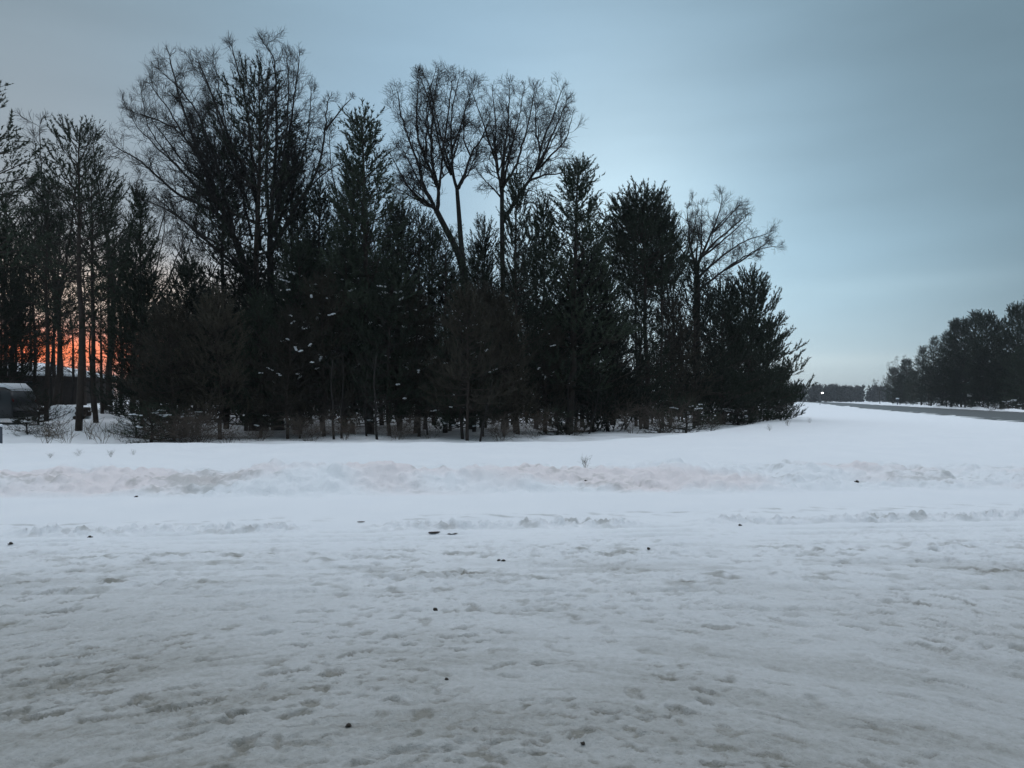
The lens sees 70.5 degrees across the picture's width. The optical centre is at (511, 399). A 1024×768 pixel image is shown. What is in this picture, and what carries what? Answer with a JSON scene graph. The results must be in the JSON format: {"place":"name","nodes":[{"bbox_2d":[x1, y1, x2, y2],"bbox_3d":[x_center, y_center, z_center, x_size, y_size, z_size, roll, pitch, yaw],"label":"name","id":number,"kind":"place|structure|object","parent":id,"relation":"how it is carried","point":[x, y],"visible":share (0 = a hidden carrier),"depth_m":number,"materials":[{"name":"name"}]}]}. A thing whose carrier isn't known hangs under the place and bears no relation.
{"place":"outdoors","nodes":[
{"label":"outdoors","id":0,"kind":"place"},
{"bbox_2d":[0,400,1023,767],"bbox_3d":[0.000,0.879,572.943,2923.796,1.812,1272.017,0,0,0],"label":"ground","id":1,"kind":"structure","parent":0,"point":[276,598],"depth_m":5.88,"materials":[{"name":"snow"}]},
{"bbox_2d":[0,259,29,382],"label":"pine tree","id":2,"kind":"object","parent":1,"relation":"on","point":[4,327],"visible":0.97,"depth_m":36.71,"materials":[{"name":"green plant"}]},
{"bbox_2d":[0,383,37,422],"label":"minivan","id":3,"kind":"object","parent":1,"relation":"on","point":[7,397],"visible":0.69,"depth_m":33.41,"materials":[{"name":"paint"}]},
{"bbox_2d":[0,190,43,387],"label":"pine tree","id":4,"kind":"object","parent":1,"relation":"on","point":[8,208],"visible":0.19,"depth_m":44.02,"materials":[{"name":"green plant"}]},
{"bbox_2d":[0,218,44,387],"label":"pine tree","id":5,"kind":"object","parent":1,"relation":"on","point":[13,364],"visible":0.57,"depth_m":38.01,"materials":[{"name":"green plant"}]},
{"bbox_2d":[1,274,53,391],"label":"pine tree","id":6,"kind":"object","parent":1,"relation":"on","point":[20,319],"visible":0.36,"depth_m":39.90,"materials":[{"name":"green plant"}]},
{"bbox_2d":[0,79,67,396],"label":"pine tree","id":7,"kind":"object","parent":1,"relation":"on","point":[34,178],"visible":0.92,"depth_m":31.26,"materials":[{"name":"green plant"}]},
{"bbox_2d":[0,199,67,392],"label":"pine tree","id":8,"kind":"object","parent":1,"relation":"on","point":[33,267],"visible":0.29,"depth_m":40.94,"materials":[{"name":"green plant"}]},
{"bbox_2d":[0,384,73,424],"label":"bush","id":9,"kind":"object","parent":1,"relation":"on","point":[39,413],"visible":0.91,"depth_m":32.86,"materials":[{"name":"plant"}]},
{"bbox_2d":[0,167,86,421],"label":"pine tree","id":10,"kind":"object","parent":1,"relation":"on","point":[48,321],"visible":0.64,"depth_m":35.85,"materials":[{"name":"green plant"}]},
{"bbox_2d":[26,305,86,406],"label":"pine tree","id":11,"kind":"object","parent":1,"relation":"on","point":[51,373],"visible":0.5,"depth_m":44.09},
{"bbox_2d":[31,273,90,404],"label":"pine tree","id":12,"kind":"object","parent":1,"relation":"on","point":[62,380],"visible":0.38,"depth_m":47.03,"materials":[{"name":"green plant"}]},
{"bbox_2d":[0,108,125,405],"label":"bare tree","id":13,"kind":"object","parent":1,"relation":"on","point":[56,391],"visible":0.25,"depth_m":45.68,"materials":[{"name":"plant"}]},
{"bbox_2d":[17,363,116,405],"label":"house","id":14,"kind":"structure","parent":1,"relation":"on","point":[67,388],"depth_m":57.58,"materials":[{"name":"grey wood"}]},
{"bbox_2d":[32,405,102,420],"bbox_3d":[-23.377,0.804,37.925,3.500,1.120,2.550,0,0,0],"label":"log pile","id":15,"kind":"object","parent":1,"relation":"on","point":[87,411],"visible":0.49,"depth_m":37.43,"materials":[{"name":"snow"}]},
{"bbox_2d":[19,111,145,430],"bbox_3d":[-18.374,-5.553,31.150,4.748,13.820,4.951,0,0,-33],"label":"pine tree","id":16,"kind":"object","parent":1,"relation":"on","point":[67,193],"visible":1,"depth_m":30.94,"materials":[{"name":"green plant"}]},
{"bbox_2d":[36,150,133,422],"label":"pine tree","id":17,"kind":"object","parent":1,"relation":"on","point":[93,364],"visible":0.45,"depth_m":33.90,"materials":[{"name":"green plant"}]},
{"bbox_2d":[65,280,120,413],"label":"pine tree","id":18,"kind":"object","parent":1,"relation":"on","point":[101,359],"visible":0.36,"depth_m":42.83,"materials":[{"name":"green plant"}]},
{"bbox_2d":[60,211,132,411],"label":"pine tree","id":19,"kind":"object","parent":1,"relation":"on","point":[108,373],"visible":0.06,"depth_m":45.78,"materials":[{"name":"green plant"}]},
{"bbox_2d":[14,123,183,409],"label":"bare tree","id":20,"kind":"object","parent":1,"relation":"on","point":[138,172],"visible":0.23,"depth_m":47.90,"materials":[{"name":"plant"}]},
{"bbox_2d":[93,180,180,423],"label":"pine tree","id":21,"kind":"object","parent":1,"relation":"on","point":[141,210],"visible":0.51,"depth_m":33.45,"materials":[{"name":"green plant"}]},
{"bbox_2d":[84,265,198,422],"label":"pine tree","id":22,"kind":"object","parent":1,"relation":"on","point":[144,290],"visible":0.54,"depth_m":32.46,"materials":[{"name":"green plant"}]},
{"bbox_2d":[93,184,208,403],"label":"bare tree","id":23,"kind":"object","parent":1,"relation":"on","point":[164,239],"visible":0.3,"depth_m":43.72,"materials":[{"name":"plant"}]},
{"bbox_2d":[106,398,197,443],"bbox_3d":[-14.006,0.849,28.143,3.028,1.892,3.188,0,0,35],"label":"bare shrub","id":24,"kind":"object","parent":1,"relation":"on","point":[152,425],"visible":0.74,"depth_m":27.79,"materials":[{"name":"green plant"}]},
{"bbox_2d":[111,294,224,431],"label":"pine tree","id":25,"kind":"object","parent":1,"relation":"on","point":[173,331],"visible":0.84,"depth_m":29.59,"materials":[{"name":"green plant"}]},
{"bbox_2d":[129,401,226,442],"bbox_3d":[-12.853,1.200,28.035,3.487,2.567,3.170,0,0,7],"label":"bare shrub","id":26,"kind":"object","parent":1,"relation":"on","point":[183,433],"visible":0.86,"depth_m":27.56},
{"bbox_2d":[119,255,246,427],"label":"pine tree","id":27,"kind":"object","parent":1,"relation":"on","point":[184,273],"visible":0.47,"depth_m":31.55,"materials":[{"name":"green plant"}]},
{"bbox_2d":[161,198,236,409],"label":"bare tree","id":28,"kind":"object","parent":1,"relation":"on","point":[173,246],"visible":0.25,"depth_m":44.54,"materials":[{"name":"plant"}]},
{"bbox_2d":[151,398,247,442],"bbox_3d":[-12.532,1.160,28.683,3.498,2.575,3.180,0,0,36],"label":"bare shrub","id":29,"kind":"object","parent":1,"relation":"on","point":[205,421],"visible":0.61,"depth_m":28.15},
{"bbox_2d":[163,283,275,439],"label":"pine tree","id":30,"kind":"object","parent":1,"relation":"on","point":[216,327],"visible":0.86,"depth_m":30.11,"materials":[{"name":"green plant"}]},
{"bbox_2d":[170,131,269,428],"bbox_3d":[-14.615,-6.095,36.653,5.614,15.251,5.799,0,0,37],"label":"pine tree","id":31,"kind":"object","parent":1,"relation":"on","point":[222,255],"visible":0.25,"depth_m":35.85,"materials":[{"name":"green plant"}]},
{"bbox_2d":[87,26,356,430],"bbox_3d":[-14.092,-8.499,36.614,12.762,20.170,8.159,0,0,0],"label":"bare tree","id":32,"kind":"object","parent":1,"relation":"on","point":[201,153],"visible":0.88,"depth_m":35.39,"materials":[{"name":"plant"}]},
{"bbox_2d":[192,418,252,442],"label":"bare shrub","id":33,"kind":"object","parent":1,"relation":"on","point":[223,433],"visible":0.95,"depth_m":27.84,"materials":[{"name":"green plant"}]},
{"bbox_2d":[194,242,302,430],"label":"pine tree","id":34,"kind":"object","parent":1,"relation":"on","point":[241,284],"visible":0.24,"depth_m":35.54,"materials":[{"name":"green plant"}]},
{"bbox_2d":[175,50,328,430],"bbox_3d":[-12.482,-7.776,35.783,7.404,18.708,7.647,0,0,-28],"label":"pine tree","id":35,"kind":"object","parent":1,"relation":"on","point":[257,220],"visible":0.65,"depth_m":34.98,"materials":[{"name":"green plant"}]},
{"bbox_2d":[236,138,328,429],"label":"pine tree","id":36,"kind":"object","parent":1,"relation":"on","point":[297,216],"visible":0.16,"depth_m":36.46,"materials":[{"name":"green plant"}]},
{"bbox_2d":[240,303,335,438],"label":"pine tree","id":37,"kind":"object","parent":1,"relation":"on","point":[289,336],"visible":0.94,"depth_m":30.24,"materials":[{"name":"green plant"}]},
{"bbox_2d":[236,230,358,432],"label":"pine tree","id":38,"kind":"object","parent":1,"relation":"on","point":[297,266],"visible":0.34,"depth_m":33.61,"materials":[{"name":"green plant"}]},
{"bbox_2d":[276,407,345,440],"bbox_3d":[-7.968,1.198,29.246,2.656,2.151,2.922,0,0,26],"label":"bare shrub","id":39,"kind":"object","parent":1,"relation":"on","point":[295,422],"visible":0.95,"depth_m":28.94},
{"bbox_2d":[271,170,360,430],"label":"pine tree","id":40,"kind":"object","parent":1,"relation":"on","point":[317,212],"visible":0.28,"depth_m":35.63,"materials":[{"name":"green plant"}]},
{"bbox_2d":[275,268,372,435],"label":"pine tree","id":41,"kind":"object","parent":1,"relation":"on","point":[327,303],"visible":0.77,"depth_m":31.58,"materials":[{"name":"green plant"}]},
{"bbox_2d":[311,410,372,439],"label":"bare shrub","id":42,"kind":"object","parent":1,"relation":"on","point":[350,430],"visible":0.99,"depth_m":28.76,"materials":[{"name":"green plant"}]},
{"bbox_2d":[283,123,409,308],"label":"tree","id":43,"kind":"object","parent":1,"relation":"on","point":[331,136],"visible":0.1,"depth_m":47.32,"materials":[{"name":"plant"}]},
{"bbox_2d":[302,232,393,433],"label":"pine tree","id":44,"kind":"object","parent":1,"relation":"on","point":[343,244],"visible":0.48,"depth_m":32.83,"materials":[{"name":"green plant"}]},
{"bbox_2d":[309,154,387,432],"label":"pine tree","id":45,"kind":"object","parent":1,"relation":"on","point":[358,190],"visible":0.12,"depth_m":35.95,"materials":[{"name":"green plant"}]},
{"bbox_2d":[295,98,439,433],"bbox_3d":[-7.014,-5.995,33.893,6.736,15.386,7.655,0,0,-39],"label":"pine tree","id":46,"kind":"object","parent":1,"relation":"on","point":[364,200],"visible":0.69,"depth_m":32.91,"materials":[{"name":"green plant"}]},
{"bbox_2d":[349,345,393,439],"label":"sapling","id":47,"kind":"object","parent":1,"relation":"on","point":[375,417],"visible":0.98,"depth_m":29.45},
{"bbox_2d":[325,254,441,435],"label":"pine tree","id":48,"kind":"object","parent":1,"relation":"on","point":[386,382],"visible":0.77,"depth_m":32.03,"materials":[{"name":"green plant"}]},
{"bbox_2d":[368,408,423,438],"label":"bare shrub","id":49,"kind":"object","parent":1,"relation":"on","point":[403,428],"visible":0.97,"depth_m":29.83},
{"bbox_2d":[353,197,443,430],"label":"pine tree","id":50,"kind":"object","parent":1,"relation":"on","point":[397,213],"visible":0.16,"depth_m":37.63,"materials":[{"name":"green plant"}]},
{"bbox_2d":[380,284,455,436],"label":"pine tree","id":51,"kind":"object","parent":1,"relation":"on","point":[426,332],"visible":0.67,"depth_m":32.67,"materials":[{"name":"green plant"}]},
{"bbox_2d":[382,202,461,432],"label":"pine tree","id":52,"kind":"object","parent":1,"relation":"on","point":[416,219],"visible":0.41,"depth_m":35.85,"materials":[{"name":"green plant"}]},
{"bbox_2d":[401,215,457,429],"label":"pine tree","id":53,"kind":"object","parent":1,"relation":"on","point":[424,243],"visible":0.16,"depth_m":39.69,"materials":[{"name":"green plant"}]},
{"bbox_2d":[374,57,509,428],"bbox_3d":[-3.654,-8.438,38.099,7.441,20.045,7.387,0,0,0],"label":"bare tree","id":54,"kind":"object","parent":1,"relation":"on","point":[443,155],"visible":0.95,"depth_m":37.83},
{"bbox_2d":[417,224,482,432],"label":"pine tree","id":55,"kind":"object","parent":1,"relation":"on","point":[439,282],"visible":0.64,"depth_m":34.84,"materials":[{"name":"green plant"}]},
{"bbox_2d":[409,267,499,430],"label":"pine tree","id":56,"kind":"object","parent":1,"relation":"on","point":[438,299],"visible":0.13,"depth_m":36.65,"materials":[{"name":"green plant"}]},
{"bbox_2d":[412,281,508,438],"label":"pine tree","id":57,"kind":"object","parent":1,"relation":"on","point":[459,409],"visible":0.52,"depth_m":30.76,"materials":[{"name":"green plant"}]},
{"bbox_2d":[418,278,522,440],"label":"pine tree","id":58,"kind":"object","parent":1,"relation":"on","point":[462,299],"visible":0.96,"depth_m":29.44,"materials":[{"name":"green plant"}]},
{"bbox_2d":[439,250,512,431],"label":"pine tree","id":59,"kind":"object","parent":1,"relation":"on","point":[482,275],"visible":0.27,"depth_m":35.20,"materials":[{"name":"green plant"}]},
{"bbox_2d":[453,212,507,284],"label":"pine tree","id":60,"kind":"object","parent":1,"relation":"on","point":[487,232],"visible":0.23,"depth_m":43.84,"materials":[{"name":"green plant"}]},
{"bbox_2d":[438,280,528,436],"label":"pine tree","id":61,"kind":"object","parent":1,"relation":"on","point":[485,289],"visible":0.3,"depth_m":32.07,"materials":[{"name":"green plant"}]},
{"bbox_2d":[460,226,512,427],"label":"pine tree","id":62,"kind":"object","parent":1,"relation":"on","point":[484,248],"visible":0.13,"depth_m":40.94,"materials":[{"name":"green plant"}]},
{"bbox_2d":[473,407,537,440],"bbox_3d":[-0.262,1.290,29.914,2.693,1.983,2.448,0,0,21],"label":"bare shrub","id":63,"kind":"object","parent":1,"relation":"on","point":[492,430],"visible":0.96,"depth_m":30.09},
{"bbox_2d":[469,289,547,436],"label":"pine tree","id":64,"kind":"object","parent":1,"relation":"on","point":[497,313],"visible":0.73,"depth_m":31.70,"materials":[{"name":"green plant"}]},
{"bbox_2d":[469,269,559,431],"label":"pine tree","id":65,"kind":"object","parent":1,"relation":"on","point":[506,280],"visible":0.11,"depth_m":36.64,"materials":[{"name":"green plant"}]},
{"bbox_2d":[478,163,557,434],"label":"pine tree","id":66,"kind":"object","parent":1,"relation":"on","point":[515,197],"visible":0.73,"depth_m":33.61,"materials":[{"name":"green plant"}]},
{"bbox_2d":[459,70,590,429],"bbox_3d":[0.964,-8.265,39.234,6.224,19.808,6.776,0,0,32],"label":"bare tree","id":67,"kind":"object","parent":1,"relation":"on","point":[500,146],"visible":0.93,"depth_m":39.05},
{"bbox_2d":[502,405,555,435],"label":"bare shrub","id":68,"kind":"object","parent":1,"relation":"on","point":[540,425],"visible":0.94,"depth_m":31.74,"materials":[{"name":"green plant"}]},
{"bbox_2d":[510,210,566,426],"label":"pine tree","id":69,"kind":"object","parent":1,"relation":"on","point":[519,245],"visible":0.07,"depth_m":40.91,"materials":[{"name":"green plant"}]},
{"bbox_2d":[512,310,581,433],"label":"pine tree","id":70,"kind":"object","parent":1,"relation":"on","point":[551,336],"visible":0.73,"depth_m":35.17,"materials":[{"name":"green plant"}]},
{"bbox_2d":[505,186,589,414],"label":"pine tree","id":71,"kind":"object","parent":1,"relation":"on","point":[543,204],"visible":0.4,"depth_m":36.79,"materials":[{"name":"green plant"}]},
{"bbox_2d":[531,403,589,434],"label":"bare shrub","id":72,"kind":"object","parent":1,"relation":"on","point":[556,432],"visible":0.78,"depth_m":33.31,"materials":[{"name":"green plant"}]},
{"bbox_2d":[510,153,645,433],"bbox_3d":[3.260,-5.356,35.977,6.975,14.191,7.927,0,0,-21],"label":"pine tree","id":73,"kind":"object","parent":1,"relation":"on","point":[574,181],"visible":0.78,"depth_m":35.69,"materials":[{"name":"green plant"}]},
{"bbox_2d":[541,294,619,425],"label":"pine tree","id":74,"kind":"object","parent":1,"relation":"on","point":[577,412],"visible":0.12,"depth_m":37.56,"materials":[{"name":"green plant"}]},
{"bbox_2d":[545,200,615,426],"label":"pine tree","id":75,"kind":"object","parent":1,"relation":"on","point":[593,241],"visible":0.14,"depth_m":41.76,"materials":[{"name":"green plant"}]},
{"bbox_2d":[530,246,666,431],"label":"pine tree","id":76,"kind":"object","parent":1,"relation":"on","point":[615,379],"visible":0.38,"depth_m":36.91,"materials":[{"name":"green plant"}]},
{"bbox_2d":[578,312,645,429],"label":"pine tree","id":77,"kind":"object","parent":1,"relation":"on","point":[624,363],"visible":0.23,"depth_m":38.58,"materials":[{"name":"green plant"}]},
{"bbox_2d":[597,398,654,432],"bbox_3d":[5.553,0.754,35.191,2.893,2.080,2.523,0,0,-22],"label":"bare shrub","id":78,"kind":"object","parent":1,"relation":"on","point":[623,418],"visible":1,"depth_m":35.13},
{"bbox_2d":[604,215,664,426],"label":"pine tree","id":79,"kind":"object","parent":1,"relation":"on","point":[629,293],"visible":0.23,"depth_m":42.77,"materials":[{"name":"green plant"}]},
{"bbox_2d":[591,176,700,428],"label":"pine tree","id":80,"kind":"object","parent":1,"relation":"on","point":[631,217],"visible":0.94,"depth_m":40.31,"materials":[{"name":"green plant"}]},
{"bbox_2d":[610,293,689,428],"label":"pine tree","id":81,"kind":"object","parent":1,"relation":"on","point":[641,333],"visible":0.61,"depth_m":40.12,"materials":[{"name":"green plant"}]},
{"bbox_2d":[633,203,690,428],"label":"pine tree","id":82,"kind":"object","parent":1,"relation":"on","point":[659,292],"visible":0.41,"depth_m":41.54,"materials":[{"name":"green plant"}]},
{"bbox_2d":[627,391,708,433],"bbox_3d":[7.882,1.019,36.242,4.036,2.971,3.669,0,0,-39],"label":"bare shrub","id":83,"kind":"object","parent":1,"relation":"on","point":[647,412],"visible":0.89,"depth_m":35.89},
{"bbox_2d":[630,291,716,427],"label":"pine tree","id":84,"kind":"object","parent":1,"relation":"on","point":[667,314],"visible":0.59,"depth_m":42.59,"materials":[{"name":"green plant"}]},
{"bbox_2d":[657,393,722,432],"bbox_3d":[9.224,0.767,38.142,3.582,2.298,3.402,0,0,5],"label":"bare shrub","id":85,"kind":"object","parent":1,"relation":"on","point":[689,426],"visible":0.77,"depth_m":37.81,"materials":[{"name":"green plant"}]},
{"bbox_2d":[658,252,741,427],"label":"pine tree","id":86,"kind":"object","parent":1,"relation":"on","point":[697,270],"visible":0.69,"depth_m":44.50,"materials":[{"name":"green plant"}]},
{"bbox_2d":[673,276,783,424],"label":"pine tree","id":87,"kind":"object","parent":1,"relation":"on","point":[738,332],"visible":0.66,"depth_m":47.29,"materials":[{"name":"green plant"}]},
{"bbox_2d":[678,184,786,424],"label":"bare tree","id":88,"kind":"object","parent":1,"relation":"on","point":[714,245],"visible":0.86,"depth_m":46.85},
{"bbox_2d":[714,311,789,423],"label":"pine tree","id":89,"kind":"object","parent":1,"relation":"on","point":[756,361],"visible":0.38,"depth_m":51.53,"materials":[{"name":"green plant"}]},
{"bbox_2d":[707,262,816,421],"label":"pine tree","id":90,"kind":"object","parent":1,"relation":"on","point":[750,303],"visible":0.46,"depth_m":52.84,"materials":[{"name":"green plant"}]},
{"bbox_2d":[742,317,805,419],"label":"pine tree","id":91,"kind":"object","parent":1,"relation":"on","point":[775,364],"visible":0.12,"depth_m":59.44,"materials":[{"name":"green plant"}]},
{"bbox_2d":[784,383,989,401],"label":"wood","id":92,"kind":"object","parent":1,"relation":"on","point":[836,393],"visible":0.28,"depth_m":541.79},
{"bbox_2d":[899,345,930,404],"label":"pine tree","id":93,"kind":"object","parent":1,"relation":"on","point":[921,349],"visible":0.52,"depth_m":204.40,"materials":[{"name":"green plant"}]},
{"bbox_2d":[817,401,1023,411],"bbox_3d":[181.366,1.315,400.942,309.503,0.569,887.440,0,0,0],"label":"roadside snow","id":94,"kind":"structure","parent":1,"relation":"on","point":[983,408],"depth_m":132.02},
{"bbox_2d":[911,365,940,405],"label":"pine tree","id":95,"kind":"object","parent":1,"relation":"on","point":[928,397],"visible":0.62,"depth_m":178.06,"materials":[{"name":"green plant"}]},
{"bbox_2d":[927,356,960,406],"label":"pine tree","id":96,"kind":"object","parent":1,"relation":"on","point":[941,395],"visible":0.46,"depth_m":147.76,"materials":[{"name":"green plant"}]},
{"bbox_2d":[936,316,978,404],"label":"pine tree","id":97,"kind":"object","parent":1,"relation":"on","point":[954,338],"visible":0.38,"depth_m":141.93,"materials":[{"name":"green plant"}]},
{"bbox_2d":[943,353,985,406],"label":"pine tree","id":98,"kind":"object","parent":1,"relation":"on","point":[960,378],"visible":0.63,"depth_m":131.94,"materials":[{"name":"green plant"}]},
{"bbox_2d":[938,308,991,400],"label":"pine tree","id":99,"kind":"object","parent":1,"relation":"on","point":[970,325],"visible":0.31,"depth_m":133.43,"materials":[{"name":"green plant"}]},
{"bbox_2d":[959,348,997,407],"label":"pine tree","id":100,"kind":"object","parent":1,"relation":"on","point":[973,382],"visible":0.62,"depth_m":120.79,"materials":[{"name":"green plant"}]},
{"bbox_2d":[960,309,1004,406],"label":"pine tree","id":101,"kind":"object","parent":1,"relation":"on","point":[980,321],"visible":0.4,"depth_m":124.04,"materials":[{"name":"green plant"}]},
{"bbox_2d":[968,317,1016,406],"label":"pine tree","id":102,"kind":"object","parent":1,"relation":"on","point":[995,326],"visible":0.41,"depth_m":118.77,"materials":[{"name":"green plant"}]},
{"bbox_2d":[980,353,1020,408],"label":"pine tree","id":103,"kind":"object","parent":1,"relation":"on","point":[994,384],"visible":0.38,"depth_m":113.97,"materials":[{"name":"green plant"}]},
{"bbox_2d":[985,301,1023,406],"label":"pine tree","id":104,"kind":"object","parent":1,"relation":"on","point":[1016,313],"visible":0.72,"depth_m":111.69,"materials":[{"name":"green plant"}]},
{"bbox_2d":[996,346,1023,407],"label":"pine tree","id":105,"kind":"object","parent":1,"relation":"on","point":[1017,372],"visible":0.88,"depth_m":106.95,"materials":[{"name":"green plant"}]},
{"bbox_2d":[0,0,1023,400],"label":"sky","id":106,"kind":"structure","parent":0,"point":[884,139],"materials":[{"name":"blue"}]},
{"bbox_2d":[799,401,1023,421],"bbox_3d":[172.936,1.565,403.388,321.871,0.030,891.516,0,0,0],"label":"road","id":107,"kind":"structure","parent":0,"point":[1009,416],"depth_m":98.52,"materials":[{"name":"asphalt"}]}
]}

